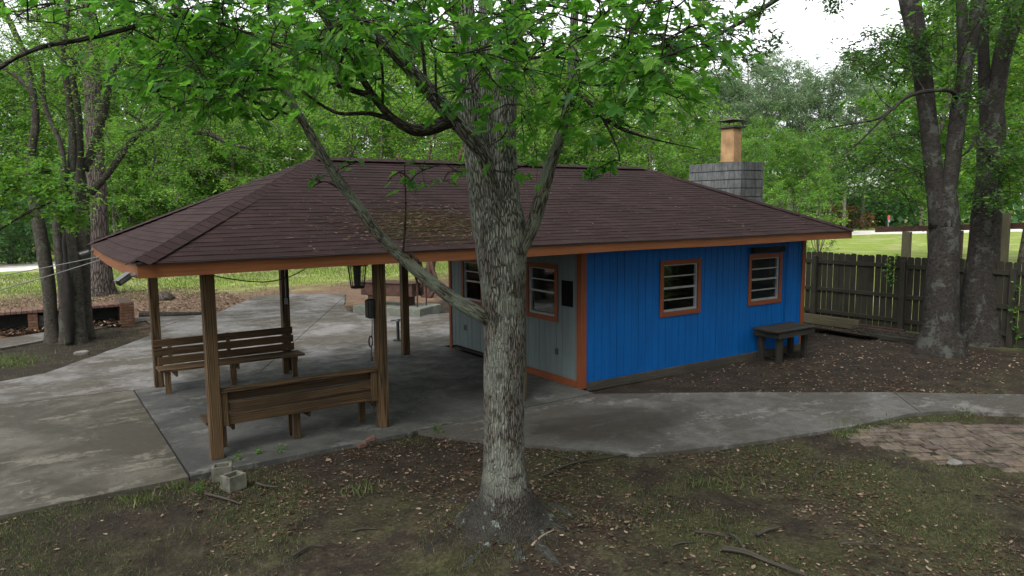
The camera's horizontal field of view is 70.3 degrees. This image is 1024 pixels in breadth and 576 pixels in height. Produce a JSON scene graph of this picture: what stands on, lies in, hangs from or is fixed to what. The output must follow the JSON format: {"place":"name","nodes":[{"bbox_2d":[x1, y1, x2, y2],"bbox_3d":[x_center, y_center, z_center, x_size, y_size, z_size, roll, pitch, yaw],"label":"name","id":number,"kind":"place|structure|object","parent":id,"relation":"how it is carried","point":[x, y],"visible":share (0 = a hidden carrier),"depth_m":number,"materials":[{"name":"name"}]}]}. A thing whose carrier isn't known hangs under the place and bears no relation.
{"place":"outdoors","nodes":[
{"label":"outdoors","id":0,"kind":"place"},
{"bbox_2d":[0,261,447,309],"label":"grass","id":1,"kind":"structure","parent":0,"point":[196,276],"depth_m":31.29,"materials":[{"name":"plant"}]},
{"bbox_2d":[0,294,459,403],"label":"driveway","id":2,"kind":"structure","parent":0,"point":[337,331],"depth_m":16.44,"materials":[{"name":"concrete"}]},
{"bbox_2d":[134,346,592,480],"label":"patio","id":3,"kind":"structure","parent":0,"point":[440,385],"depth_m":10.88,"materials":[{"name":"concrete"}]},
{"bbox_2d":[152,326,304,393],"bbox_3d":[-4.905,1.228,12.715,2.400,0.835,0.619,-5,8,-34],"label":"bench","id":4,"kind":"object","parent":3,"relation":"on","point":[170,351],"visible":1,"depth_m":12.81,"materials":[{"name":"brown wood"}]},
{"bbox_2d":[199,367,377,446],"bbox_3d":[-2.827,1.557,9.568,2.320,0.838,0.542,-5,8,-34],"label":"bench","id":5,"kind":"object","parent":3,"relation":"on","point":[292,405],"visible":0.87,"depth_m":9.40,"materials":[{"name":"brown wood"}]},
{"bbox_2d":[0,229,1022,271],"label":"road","id":6,"kind":"structure","parent":0,"point":[16,267],"depth_m":42.02,"materials":[{"name":"asphalt"}]},
{"bbox_2d":[0,0,1022,206],"label":"sky","id":7,"kind":"structure","parent":0,"point":[811,35],"materials":[{"name":"white"}]},
{"bbox_2d":[0,207,1023,575],"bbox_3d":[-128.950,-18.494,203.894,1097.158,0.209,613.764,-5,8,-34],"label":"ground","id":8,"kind":"structure","parent":0,"point":[412,561],"depth_m":7.52,"materials":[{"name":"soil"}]},
{"bbox_2d":[0,71,26,189],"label":"broadleaf tree","id":9,"kind":"object","parent":8,"relation":"on","point":[3,119],"visible":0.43,"depth_m":55.98,"materials":[{"name":"green plant"}]},
{"bbox_2d":[0,191,33,261],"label":"dark bush","id":10,"kind":"object","parent":8,"relation":"on","point":[4,246],"visible":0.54,"depth_m":40.73,"materials":[{"name":"green plant"}]},
{"bbox_2d":[0,191,53,263],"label":"dark bush","id":11,"kind":"object","parent":8,"relation":"on","point":[28,227],"visible":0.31,"depth_m":42.18,"materials":[{"name":"green plant"}]},
{"bbox_2d":[0,31,67,202],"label":"broadleaf tree","id":12,"kind":"object","parent":8,"relation":"on","point":[27,108],"visible":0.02,"depth_m":65.33,"materials":[{"name":"green plant"}]},
{"bbox_2d":[0,49,73,237],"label":"broadleaf tree","id":13,"kind":"object","parent":8,"relation":"on","point":[15,101],"visible":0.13,"depth_m":59.00,"materials":[{"name":"green plant"}]},
{"bbox_2d":[0,200,74,260],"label":"dark bush","id":14,"kind":"object","parent":8,"relation":"on","point":[31,254],"visible":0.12,"depth_m":45.08,"materials":[{"name":"green plant"}]},
{"bbox_2d":[2,136,72,248],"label":"shade tree","id":15,"kind":"object","parent":8,"relation":"on","point":[47,156],"visible":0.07,"depth_m":51.53,"materials":[{"name":"green plant"}]},
{"bbox_2d":[0,148,110,236],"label":"young maple","id":16,"kind":"object","parent":8,"relation":"on","point":[67,209],"visible":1,"depth_m":14.55,"materials":[{"name":"green plant"}]},
{"bbox_2d":[0,318,120,337],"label":"leaf pile","id":17,"kind":"object","parent":8,"relation":"on","point":[98,323],"visible":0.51,"depth_m":18.21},
{"bbox_2d":[0,0,132,227],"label":"broadleaf tree","id":18,"kind":"object","parent":8,"relation":"on","point":[25,94],"visible":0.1,"depth_m":51.61,"materials":[{"name":"green plant"}]},
{"bbox_2d":[0,297,134,334],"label":"brick bench","id":19,"kind":"object","parent":8,"relation":"on","point":[121,310],"visible":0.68,"depth_m":18.60,"materials":[{"name":"brick"}]},
{"bbox_2d":[13,18,128,166],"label":"broadleaf tree","id":20,"kind":"object","parent":8,"relation":"on","point":[47,64],"visible":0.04,"depth_m":62.36,"materials":[{"name":"green plant"}]},
{"bbox_2d":[1,326,146,377],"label":"grass","id":21,"kind":"structure","parent":8,"relation":"on","point":[72,345],"depth_m":16.31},
{"bbox_2d":[0,390,188,519],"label":"concrete pad","id":22,"kind":"object","parent":8,"relation":"on","point":[58,452],"visible":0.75,"depth_m":9.07,"materials":[{"name":"concrete"}]},
{"bbox_2d":[82,3,118,296],"bbox_3d":[-15.950,-9.925,27.429,11.231,20.662,7.401,0,6,1],"label":"pine tree","id":23,"kind":"object","parent":8,"relation":"on","point":[102,281],"visible":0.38,"depth_m":26.23,"materials":[{"name":"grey plant"}]},
{"bbox_2d":[50,114,166,232],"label":"bright tree","id":24,"kind":"object","parent":8,"relation":"on","point":[114,218],"visible":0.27,"depth_m":44.07,"materials":[{"name":"green plant"}]},
{"bbox_2d":[0,286,259,317],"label":"pine straw","id":25,"kind":"object","parent":8,"relation":"on","point":[172,309],"visible":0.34,"depth_m":24.60,"materials":[{"name":"brown plant"}]},
{"bbox_2d":[49,10,219,223],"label":"broadleaf tree","id":26,"kind":"object","parent":8,"relation":"on","point":[114,100],"visible":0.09,"depth_m":49.83,"materials":[{"name":"green plant"}]},
{"bbox_2d":[104,112,174,230],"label":"shade tree","id":27,"kind":"object","parent":8,"relation":"on","point":[137,165],"visible":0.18,"depth_m":45.90,"materials":[{"name":"green plant"}]},
{"bbox_2d":[0,0,284,344],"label":"forked tree","id":28,"kind":"object","parent":8,"relation":"on","point":[75,326],"visible":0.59,"depth_m":17.01,"materials":[{"name":"green plant"}]},
{"bbox_2d":[104,105,202,221],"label":"bright tree","id":29,"kind":"object","parent":8,"relation":"on","point":[149,197],"visible":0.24,"depth_m":44.55,"materials":[{"name":"green plant"}]},
{"bbox_2d":[117,120,214,223],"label":"shade tree","id":30,"kind":"object","parent":8,"relation":"on","point":[139,219],"visible":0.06,"depth_m":47.79,"materials":[{"name":"green plant"}]},
{"bbox_2d":[139,311,201,316],"bbox_3d":[-9.706,0.746,20.942,1.979,0.190,0.317,-1,6,-7],"label":"log","id":31,"kind":"object","parent":8,"relation":"on","point":[144,313],"visible":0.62,"depth_m":20.81,"materials":[{"name":"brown wood"}]},
{"bbox_2d":[116,0,226,183],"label":"broadleaf tree","id":32,"kind":"object","parent":8,"relation":"on","point":[153,92],"depth_m":57.05,"materials":[{"name":"green plant"}]},
{"bbox_2d":[127,89,246,218],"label":"bright tree","id":33,"kind":"object","parent":8,"relation":"on","point":[157,186],"visible":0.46,"depth_m":43.71,"materials":[{"name":"green plant"}]},
{"bbox_2d":[161,121,248,209],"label":"shade tree","id":34,"kind":"object","parent":8,"relation":"on","point":[201,187],"visible":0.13,"depth_m":46.44,"materials":[{"name":"green plant"}]},
{"bbox_2d":[162,102,270,210],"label":"bright tree","id":35,"kind":"object","parent":8,"relation":"on","point":[254,144],"visible":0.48,"depth_m":44.67,"materials":[{"name":"green plant"}]},
{"bbox_2d":[211,461,232,482],"bbox_3d":[-3.307,2.100,8.297,0.215,0.170,0.180,-3,7,-19],"label":"cinder block","id":36,"kind":"object","parent":8,"relation":"on","point":[218,469],"depth_m":8.21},
{"bbox_2d":[220,470,246,492],"bbox_3d":[-3.068,2.130,8.005,0.180,0.170,0.215,4,8,36],"label":"cinder block","id":37,"kind":"object","parent":8,"relation":"on","point":[234,480],"depth_m":7.95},
{"bbox_2d":[181,21,308,183],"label":"broadleaf tree","id":38,"kind":"object","parent":8,"relation":"on","point":[243,77],"visible":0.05,"depth_m":52.51,"materials":[{"name":"green plant"}]},
{"bbox_2d":[197,81,305,192],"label":"bright tree","id":39,"kind":"object","parent":8,"relation":"on","point":[275,154],"visible":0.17,"depth_m":49.00,"materials":[{"name":"green plant"}]},
{"bbox_2d":[242,6,358,180],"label":"broadleaf tree","id":40,"kind":"object","parent":8,"relation":"on","point":[282,54],"visible":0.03,"depth_m":59.39,"materials":[{"name":"green plant"}]},
{"bbox_2d":[236,61,369,182],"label":"bright tree","id":41,"kind":"object","parent":8,"relation":"on","point":[284,128],"visible":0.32,"depth_m":45.03,"materials":[{"name":"green plant"}]},
{"bbox_2d":[262,0,409,156],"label":"broadleaf tree","id":42,"kind":"object","parent":8,"relation":"on","point":[366,70],"visible":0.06,"depth_m":54.36,"materials":[{"name":"green plant"}]},
{"bbox_2d":[299,14,415,157],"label":"broadleaf tree","id":43,"kind":"object","parent":8,"relation":"on","point":[368,142],"visible":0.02,"depth_m":64.31,"materials":[{"name":"green plant"}]},
{"bbox_2d":[303,56,428,161],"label":"bright tree","id":44,"kind":"object","parent":8,"relation":"on","point":[384,138],"visible":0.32,"depth_m":44.32,"materials":[{"name":"green plant"}]},
{"bbox_2d":[353,301,440,316],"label":"concrete plinth","id":45,"kind":"structure","parent":8,"relation":"on","point":[393,309],"depth_m":20.78,"materials":[{"name":"concrete"}]},
{"bbox_2d":[361,268,426,306],"bbox_3d":[-3.446,-0.049,21.165,1.939,1.072,0.720,2,7,24],"label":"grill","id":46,"kind":"object","parent":45,"relation":"on","point":[392,287],"visible":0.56,"depth_m":20.89,"materials":[{"name":"grey metal"}]},
{"bbox_2d":[354,0,452,159],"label":"broadleaf tree","id":47,"kind":"object","parent":8,"relation":"on","point":[417,65],"visible":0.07,"depth_m":61.33,"materials":[{"name":"green plant"}]},
{"bbox_2d":[370,63,463,160],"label":"bright tree","id":48,"kind":"object","parent":8,"relation":"on","point":[407,112],"visible":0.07,"depth_m":46.04,"materials":[{"name":"green plant"}]},
{"bbox_2d":[318,73,553,297],"bbox_3d":[-2.639,-3.731,25.698,8.726,8.154,6.217,-1,6,0],"label":"crape myrtle","id":49,"kind":"object","parent":8,"relation":"on","point":[430,267],"visible":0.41,"depth_m":24.93,"materials":[{"name":"green plant"}]},
{"bbox_2d":[411,24,523,159],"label":"broadleaf tree","id":50,"kind":"object","parent":8,"relation":"on","point":[451,33],"visible":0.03,"depth_m":54.22,"materials":[{"name":"green plant"}]},
{"bbox_2d":[86,118,852,459],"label":"pavilion","id":51,"kind":"structure","parent":8,"relation":"on","point":[682,278],"depth_m":12.31,"materials":[{"name":"blue paint"}]},
{"bbox_2d":[113,272,136,285],"bbox_3d":[-4.082,-0.095,7.672,0.113,0.142,0.237,4,8,36],"label":"security camera","id":52,"kind":"object","parent":51,"relation":"attached to","point":[123,278],"visible":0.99,"depth_m":7.65,"materials":[{"name":"grey metal"}]},
{"bbox_2d":[347,265,367,288],"bbox_3d":[-2.044,-0.177,9.598,0.310,0.361,0.302,-5,8,-34],"label":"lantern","id":53,"kind":"object","parent":51,"relation":"hanging from","point":[356,273],"visible":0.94,"depth_m":9.55,"materials":[{"name":"black metal"}]},
{"bbox_2d":[365,299,374,318],"bbox_3d":[-1.925,0.280,9.839,0.103,0.260,0.110,-5,8,-34],"label":"junction box","id":54,"kind":"object","parent":51,"relation":"attached to","point":[369,309],"visible":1,"depth_m":9.80,"materials":[{"name":"black metal"}]},
{"bbox_2d":[461,260,482,306],"bbox_3d":[-0.785,-0.131,14.692,0.074,0.950,0.850,-5,8,-34],"label":"window","id":55,"kind":"structure","parent":51,"relation":"in","point":[470,282],"depth_m":14.81,"materials":[{"name":"orange paint"}]},
{"bbox_2d":[189,159,803,250],"bbox_3d":[0.712,-1.532,12.331,12.002,1.347,2.895,-5,8,-34],"label":"roof debris","id":56,"kind":"object","parent":51,"relation":"on","point":[429,221],"visible":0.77,"depth_m":10.16,"materials":[{"name":"plant"}]},
{"bbox_2d":[526,262,557,321],"bbox_3d":[0.534,0.053,12.749,0.074,0.990,0.940,-5,8,-34],"label":"window","id":57,"kind":"structure","parent":51,"relation":"in","point":[533,313],"depth_m":12.81,"materials":[{"name":"orange paint"}]},
{"bbox_2d":[659,258,701,317],"bbox_3d":[3.034,-0.014,13.140,1.050,1.010,0.074,-5,8,-34],"label":"window","id":58,"kind":"structure","parent":51,"relation":"in","point":[696,285],"depth_m":13.17,"materials":[{"name":"orange paint"}]},
{"bbox_2d":[748,252,782,305],"bbox_3d":[5.026,-0.182,14.477,1.040,1.010,0.074,-5,8,-34],"label":"window","id":59,"kind":"structure","parent":51,"relation":"in","point":[779,256],"depth_m":14.52,"materials":[{"name":"orange paint"}]},
{"bbox_2d":[397,5,578,163],"bbox_3d":[-1.286,-6.043,30.764,7.330,11.520,8.987,-5,8,-36],"label":"bright tree","id":60,"kind":"object","parent":8,"relation":"on","point":[428,107],"visible":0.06,"depth_m":29.86,"materials":[{"name":"green plant"}]},
{"bbox_2d":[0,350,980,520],"bbox_3d":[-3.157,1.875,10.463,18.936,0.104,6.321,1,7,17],"label":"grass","id":61,"kind":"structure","parent":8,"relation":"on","point":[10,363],"depth_m":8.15,"materials":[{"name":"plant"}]},
{"bbox_2d":[0,0,990,573],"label":"maple tree","id":62,"kind":"object","parent":8,"relation":"on","point":[504,504],"visible":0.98,"depth_m":5.46,"materials":[{"name":"green plant"}]},
{"bbox_2d":[0,357,1023,575],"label":"leaf litter","id":63,"kind":"object","parent":8,"relation":"on","point":[639,518],"visible":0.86,"depth_m":7.55,"materials":[{"name":"plant"}]},
{"bbox_2d":[3,144,1023,232],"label":"wood","id":64,"kind":"object","parent":8,"relation":"on","point":[899,215],"visible":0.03,"depth_m":92.07,"materials":[{"name":"green plant"}]},
{"bbox_2d":[490,14,647,167],"bbox_3d":[1.660,-6.461,32.974,9.214,11.811,7.515,-3,7,-17],"label":"bright tree","id":65,"kind":"object","parent":8,"relation":"on","point":[533,92],"visible":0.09,"depth_m":31.88,"materials":[{"name":"green plant"}]},
{"bbox_2d":[517,45,630,164],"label":"bright tree","id":66,"kind":"object","parent":8,"relation":"on","point":[586,105],"visible":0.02,"depth_m":43.79,"materials":[{"name":"green plant"}]},
{"bbox_2d":[542,452,625,476],"bbox_3d":[0.753,2.050,8.713,1.241,0.051,0.457,-5,8,-34],"label":"fallen stick","id":67,"kind":"object","parent":8,"relation":"on","point":[564,466],"visible":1,"depth_m":8.64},
{"bbox_2d":[534,12,640,162],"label":"broadleaf tree","id":68,"kind":"object","parent":8,"relation":"on","point":[612,33],"visible":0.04,"depth_m":52.17,"materials":[{"name":"green plant"}]},
{"bbox_2d":[527,41,688,179],"bbox_3d":[4.028,-5.414,30.994,7.875,10.094,6.422,-1,6,-5],"label":"bright tree","id":69,"kind":"object","parent":8,"relation":"on","point":[652,145],"visible":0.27,"depth_m":29.71,"materials":[{"name":"green plant"}]},
{"bbox_2d":[570,53,711,180],"bbox_3d":[6.826,-6.983,37.404,7.489,11.770,9.182,6,9,44],"label":"bright tree","id":70,"kind":"object","parent":8,"relation":"on","point":[667,109],"visible":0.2,"depth_m":36.28,"materials":[{"name":"green plant"}]},
{"bbox_2d":[625,70,740,178],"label":"bright tree","id":71,"kind":"object","parent":8,"relation":"on","point":[710,146],"visible":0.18,"depth_m":42.89,"materials":[{"name":"green plant"}]},
{"bbox_2d":[671,109,744,166],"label":"broadleaf tree","id":72,"kind":"object","parent":8,"relation":"on","point":[699,139],"visible":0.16,"depth_m":58.85,"materials":[{"name":"green plant"}]},
{"bbox_2d":[692,64,768,162],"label":"pine","id":73,"kind":"object","parent":8,"relation":"on","point":[743,106],"visible":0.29,"depth_m":77.42,"materials":[{"name":"green plant"}]},
{"bbox_2d":[701,102,770,172],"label":"broadleaf tree","id":74,"kind":"object","parent":8,"relation":"on","point":[743,139],"visible":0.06,"depth_m":64.70,"materials":[{"name":"green plant"}]},
{"bbox_2d":[707,55,770,136],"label":"pine","id":75,"kind":"object","parent":8,"relation":"on","point":[751,73],"visible":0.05,"depth_m":94.75,"materials":[{"name":"green plant"}]},
{"bbox_2d":[708,39,789,153],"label":"pine","id":76,"kind":"object","parent":8,"relation":"on","point":[770,102],"visible":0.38,"depth_m":81.02,"materials":[{"name":"green plant"}]},
{"bbox_2d":[741,128,786,205],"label":"broadleaf tree","id":77,"kind":"object","parent":8,"relation":"on","point":[750,148],"visible":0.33,"depth_m":61.05,"materials":[{"name":"green plant"}]},
{"bbox_2d":[721,533,808,575],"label":"fallen stick","id":78,"kind":"object","parent":8,"relation":"on","point":[732,549],"visible":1,"depth_m":6.30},
{"bbox_2d":[741,104,798,201],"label":"broadleaf tree","id":79,"kind":"object","parent":8,"relation":"on","point":[759,128],"visible":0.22,"depth_m":72.70,"materials":[{"name":"green plant"}]},
{"bbox_2d":[738,46,813,197],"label":"pine","id":80,"kind":"object","parent":8,"relation":"on","point":[758,82],"visible":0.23,"depth_m":87.68,"materials":[{"name":"green plant"}]},
{"bbox_2d":[749,114,814,210],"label":"broadleaf tree","id":81,"kind":"object","parent":8,"relation":"on","point":[775,140],"visible":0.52,"depth_m":66.69,"materials":[{"name":"green plant"}]},
{"bbox_2d":[753,322,815,364],"bbox_3d":[5.379,1.101,14.381,1.259,0.685,0.611,-5,8,-34],"label":"work table","id":82,"kind":"object","parent":8,"relation":"on","point":[792,330],"visible":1,"depth_m":14.24,"materials":[{"name":"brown wood"}]},
{"bbox_2d":[742,48,827,206],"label":"pine","id":83,"kind":"object","parent":8,"relation":"on","point":[799,68],"visible":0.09,"depth_m":92.72,"materials":[{"name":"green plant"}]},
{"bbox_2d":[766,122,826,211],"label":"broadleaf tree","id":84,"kind":"object","parent":8,"relation":"on","point":[803,134],"visible":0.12,"depth_m":74.84,"materials":[{"name":"green plant"}]},
{"bbox_2d":[763,177,830,221],"bbox_3d":[15.274,-3.739,40.178,4.400,4.857,4.289,-5,8,-34],"label":"shrub","id":85,"kind":"object","parent":8,"relation":"on","point":[800,187],"visible":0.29,"depth_m":39.79,"materials":[{"name":"green plant"}]},
{"bbox_2d":[768,70,841,211],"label":"pine","id":86,"kind":"object","parent":8,"relation":"on","point":[810,99],"visible":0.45,"depth_m":80.24,"materials":[{"name":"green plant"}]},
{"bbox_2d":[776,128,838,213],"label":"broadleaf tree","id":87,"kind":"object","parent":8,"relation":"on","point":[800,150],"visible":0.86,"depth_m":65.16,"materials":[{"name":"green plant"}]},
{"bbox_2d":[775,62,857,214],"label":"pine","id":88,"kind":"object","parent":8,"relation":"on","point":[803,80],"visible":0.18,"depth_m":83.73,"materials":[{"name":"green plant"}]},
{"bbox_2d":[788,189,851,252],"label":"shrub","id":89,"kind":"object","parent":8,"relation":"on","point":[832,221],"visible":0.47,"depth_m":42.98,"materials":[{"name":"green plant"}]},
{"bbox_2d":[796,108,865,220],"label":"broadleaf tree","id":90,"kind":"object","parent":8,"relation":"on","point":[830,134],"visible":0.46,"depth_m":70.73,"materials":[{"name":"green plant"}]},
{"bbox_2d":[804,313,859,328],"bbox_3d":[7.902,0.821,18.333,0.060,0.240,1.779,-5,8,-34],"label":"plank","id":91,"kind":"object","parent":8,"relation":"on","point":[847,323],"visible":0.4,"depth_m":18.18,"materials":[{"name":"wood"}]},
{"bbox_2d":[665,323,1023,427],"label":"wood chips","id":92,"kind":"object","parent":8,"relation":"on","point":[907,380],"visible":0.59,"depth_m":13.52,"materials":[{"name":"brown wood"}]},
{"bbox_2d":[678,0,1023,357],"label":"oak tree","id":93,"kind":"object","parent":8,"relation":"on","point":[939,335],"visible":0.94,"depth_m":14.71,"materials":[{"name":"green plant"}]},
{"bbox_2d":[805,46,897,226],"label":"pine","id":94,"kind":"object","parent":8,"relation":"on","point":[858,87],"visible":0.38,"depth_m":77.99,"materials":[{"name":"green plant"}]},
{"bbox_2d":[839,202,866,228],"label":"red bush","id":95,"kind":"object","parent":8,"relation":"on","point":[853,223],"visible":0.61,"depth_m":88.95,"materials":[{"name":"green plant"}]},
{"bbox_2d":[824,68,910,228],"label":"pine","id":96,"kind":"object","parent":8,"relation":"on","point":[862,206],"visible":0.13,"depth_m":86.13,"materials":[{"name":"green plant"}]},
{"bbox_2d":[869,333,916,343],"bbox_3d":[8.593,1.145,16.083,0.130,0.100,1.372,-5,8,-34],"label":"plank","id":97,"kind":"object","parent":8,"relation":"on","point":[896,339],"visible":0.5,"depth_m":16.14,"materials":[{"name":"brown wood"}]},
{"bbox_2d":[852,325,967,346],"bbox_3d":[8.936,1.079,16.463,0.140,0.130,2.530,-5,8,-34],"label":"plank","id":98,"kind":"object","parent":8,"relation":"on","point":[862,329],"visible":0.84,"depth_m":16.78,"materials":[{"name":"brown wood"}]},
{"bbox_2d":[804,251,1023,347],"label":"picket fence","id":99,"kind":"object","parent":8,"relation":"on","point":[897,314],"visible":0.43,"depth_m":17.64,"materials":[{"name":"brown wood"}]},
{"bbox_2d":[831,0,1023,248],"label":"broadleaf tree","id":100,"kind":"object","parent":8,"relation":"on","point":[902,110],"visible":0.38,"depth_m":25.93,"materials":[{"name":"green plant"}]},
{"bbox_2d":[848,0,1023,225],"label":"broadleaf tree","id":101,"kind":"object","parent":8,"relation":"on","point":[1014,194],"visible":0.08,"depth_m":30.41,"materials":[{"name":"green plant"}]},
{"bbox_2d":[875,213,1023,320],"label":"beam trellis","id":102,"kind":"object","parent":8,"relation":"on","point":[1007,226],"visible":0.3,"depth_m":18.97,"materials":[{"name":"brown wood"}]},
{"bbox_2d":[901,12,1023,214],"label":"broadleaf tree","id":103,"kind":"object","parent":8,"relation":"on","point":[943,147],"visible":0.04,"depth_m":31.45,"materials":[{"name":"green plant"}]},
{"bbox_2d":[923,0,1023,346],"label":"oak tree","id":104,"kind":"object","parent":8,"relation":"on","point":[980,326],"visible":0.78,"depth_m":15.66,"materials":[{"name":"grey plant"}]},
{"bbox_2d":[957,10,1023,198],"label":"yellow green tree","id":105,"kind":"object","parent":8,"relation":"on","point":[1008,103],"visible":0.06,"depth_m":29.33,"materials":[{"name":"green plant"}]},
{"bbox_2d":[973,57,1023,263],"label":"yellow green tree","id":106,"kind":"object","parent":8,"relation":"on","point":[1020,258],"depth_m":36.06,"materials":[{"name":"green plant"}]},
{"bbox_2d":[418,392,1023,456],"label":"path","id":107,"kind":"structure","parent":0,"point":[646,424],"depth_m":10.38,"materials":[{"name":"concrete"}]},
{"bbox_2d":[847,422,1023,472],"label":"paving","id":108,"kind":"structure","parent":0,"point":[1001,446],"depth_m":9.29,"materials":[{"name":"stone"}]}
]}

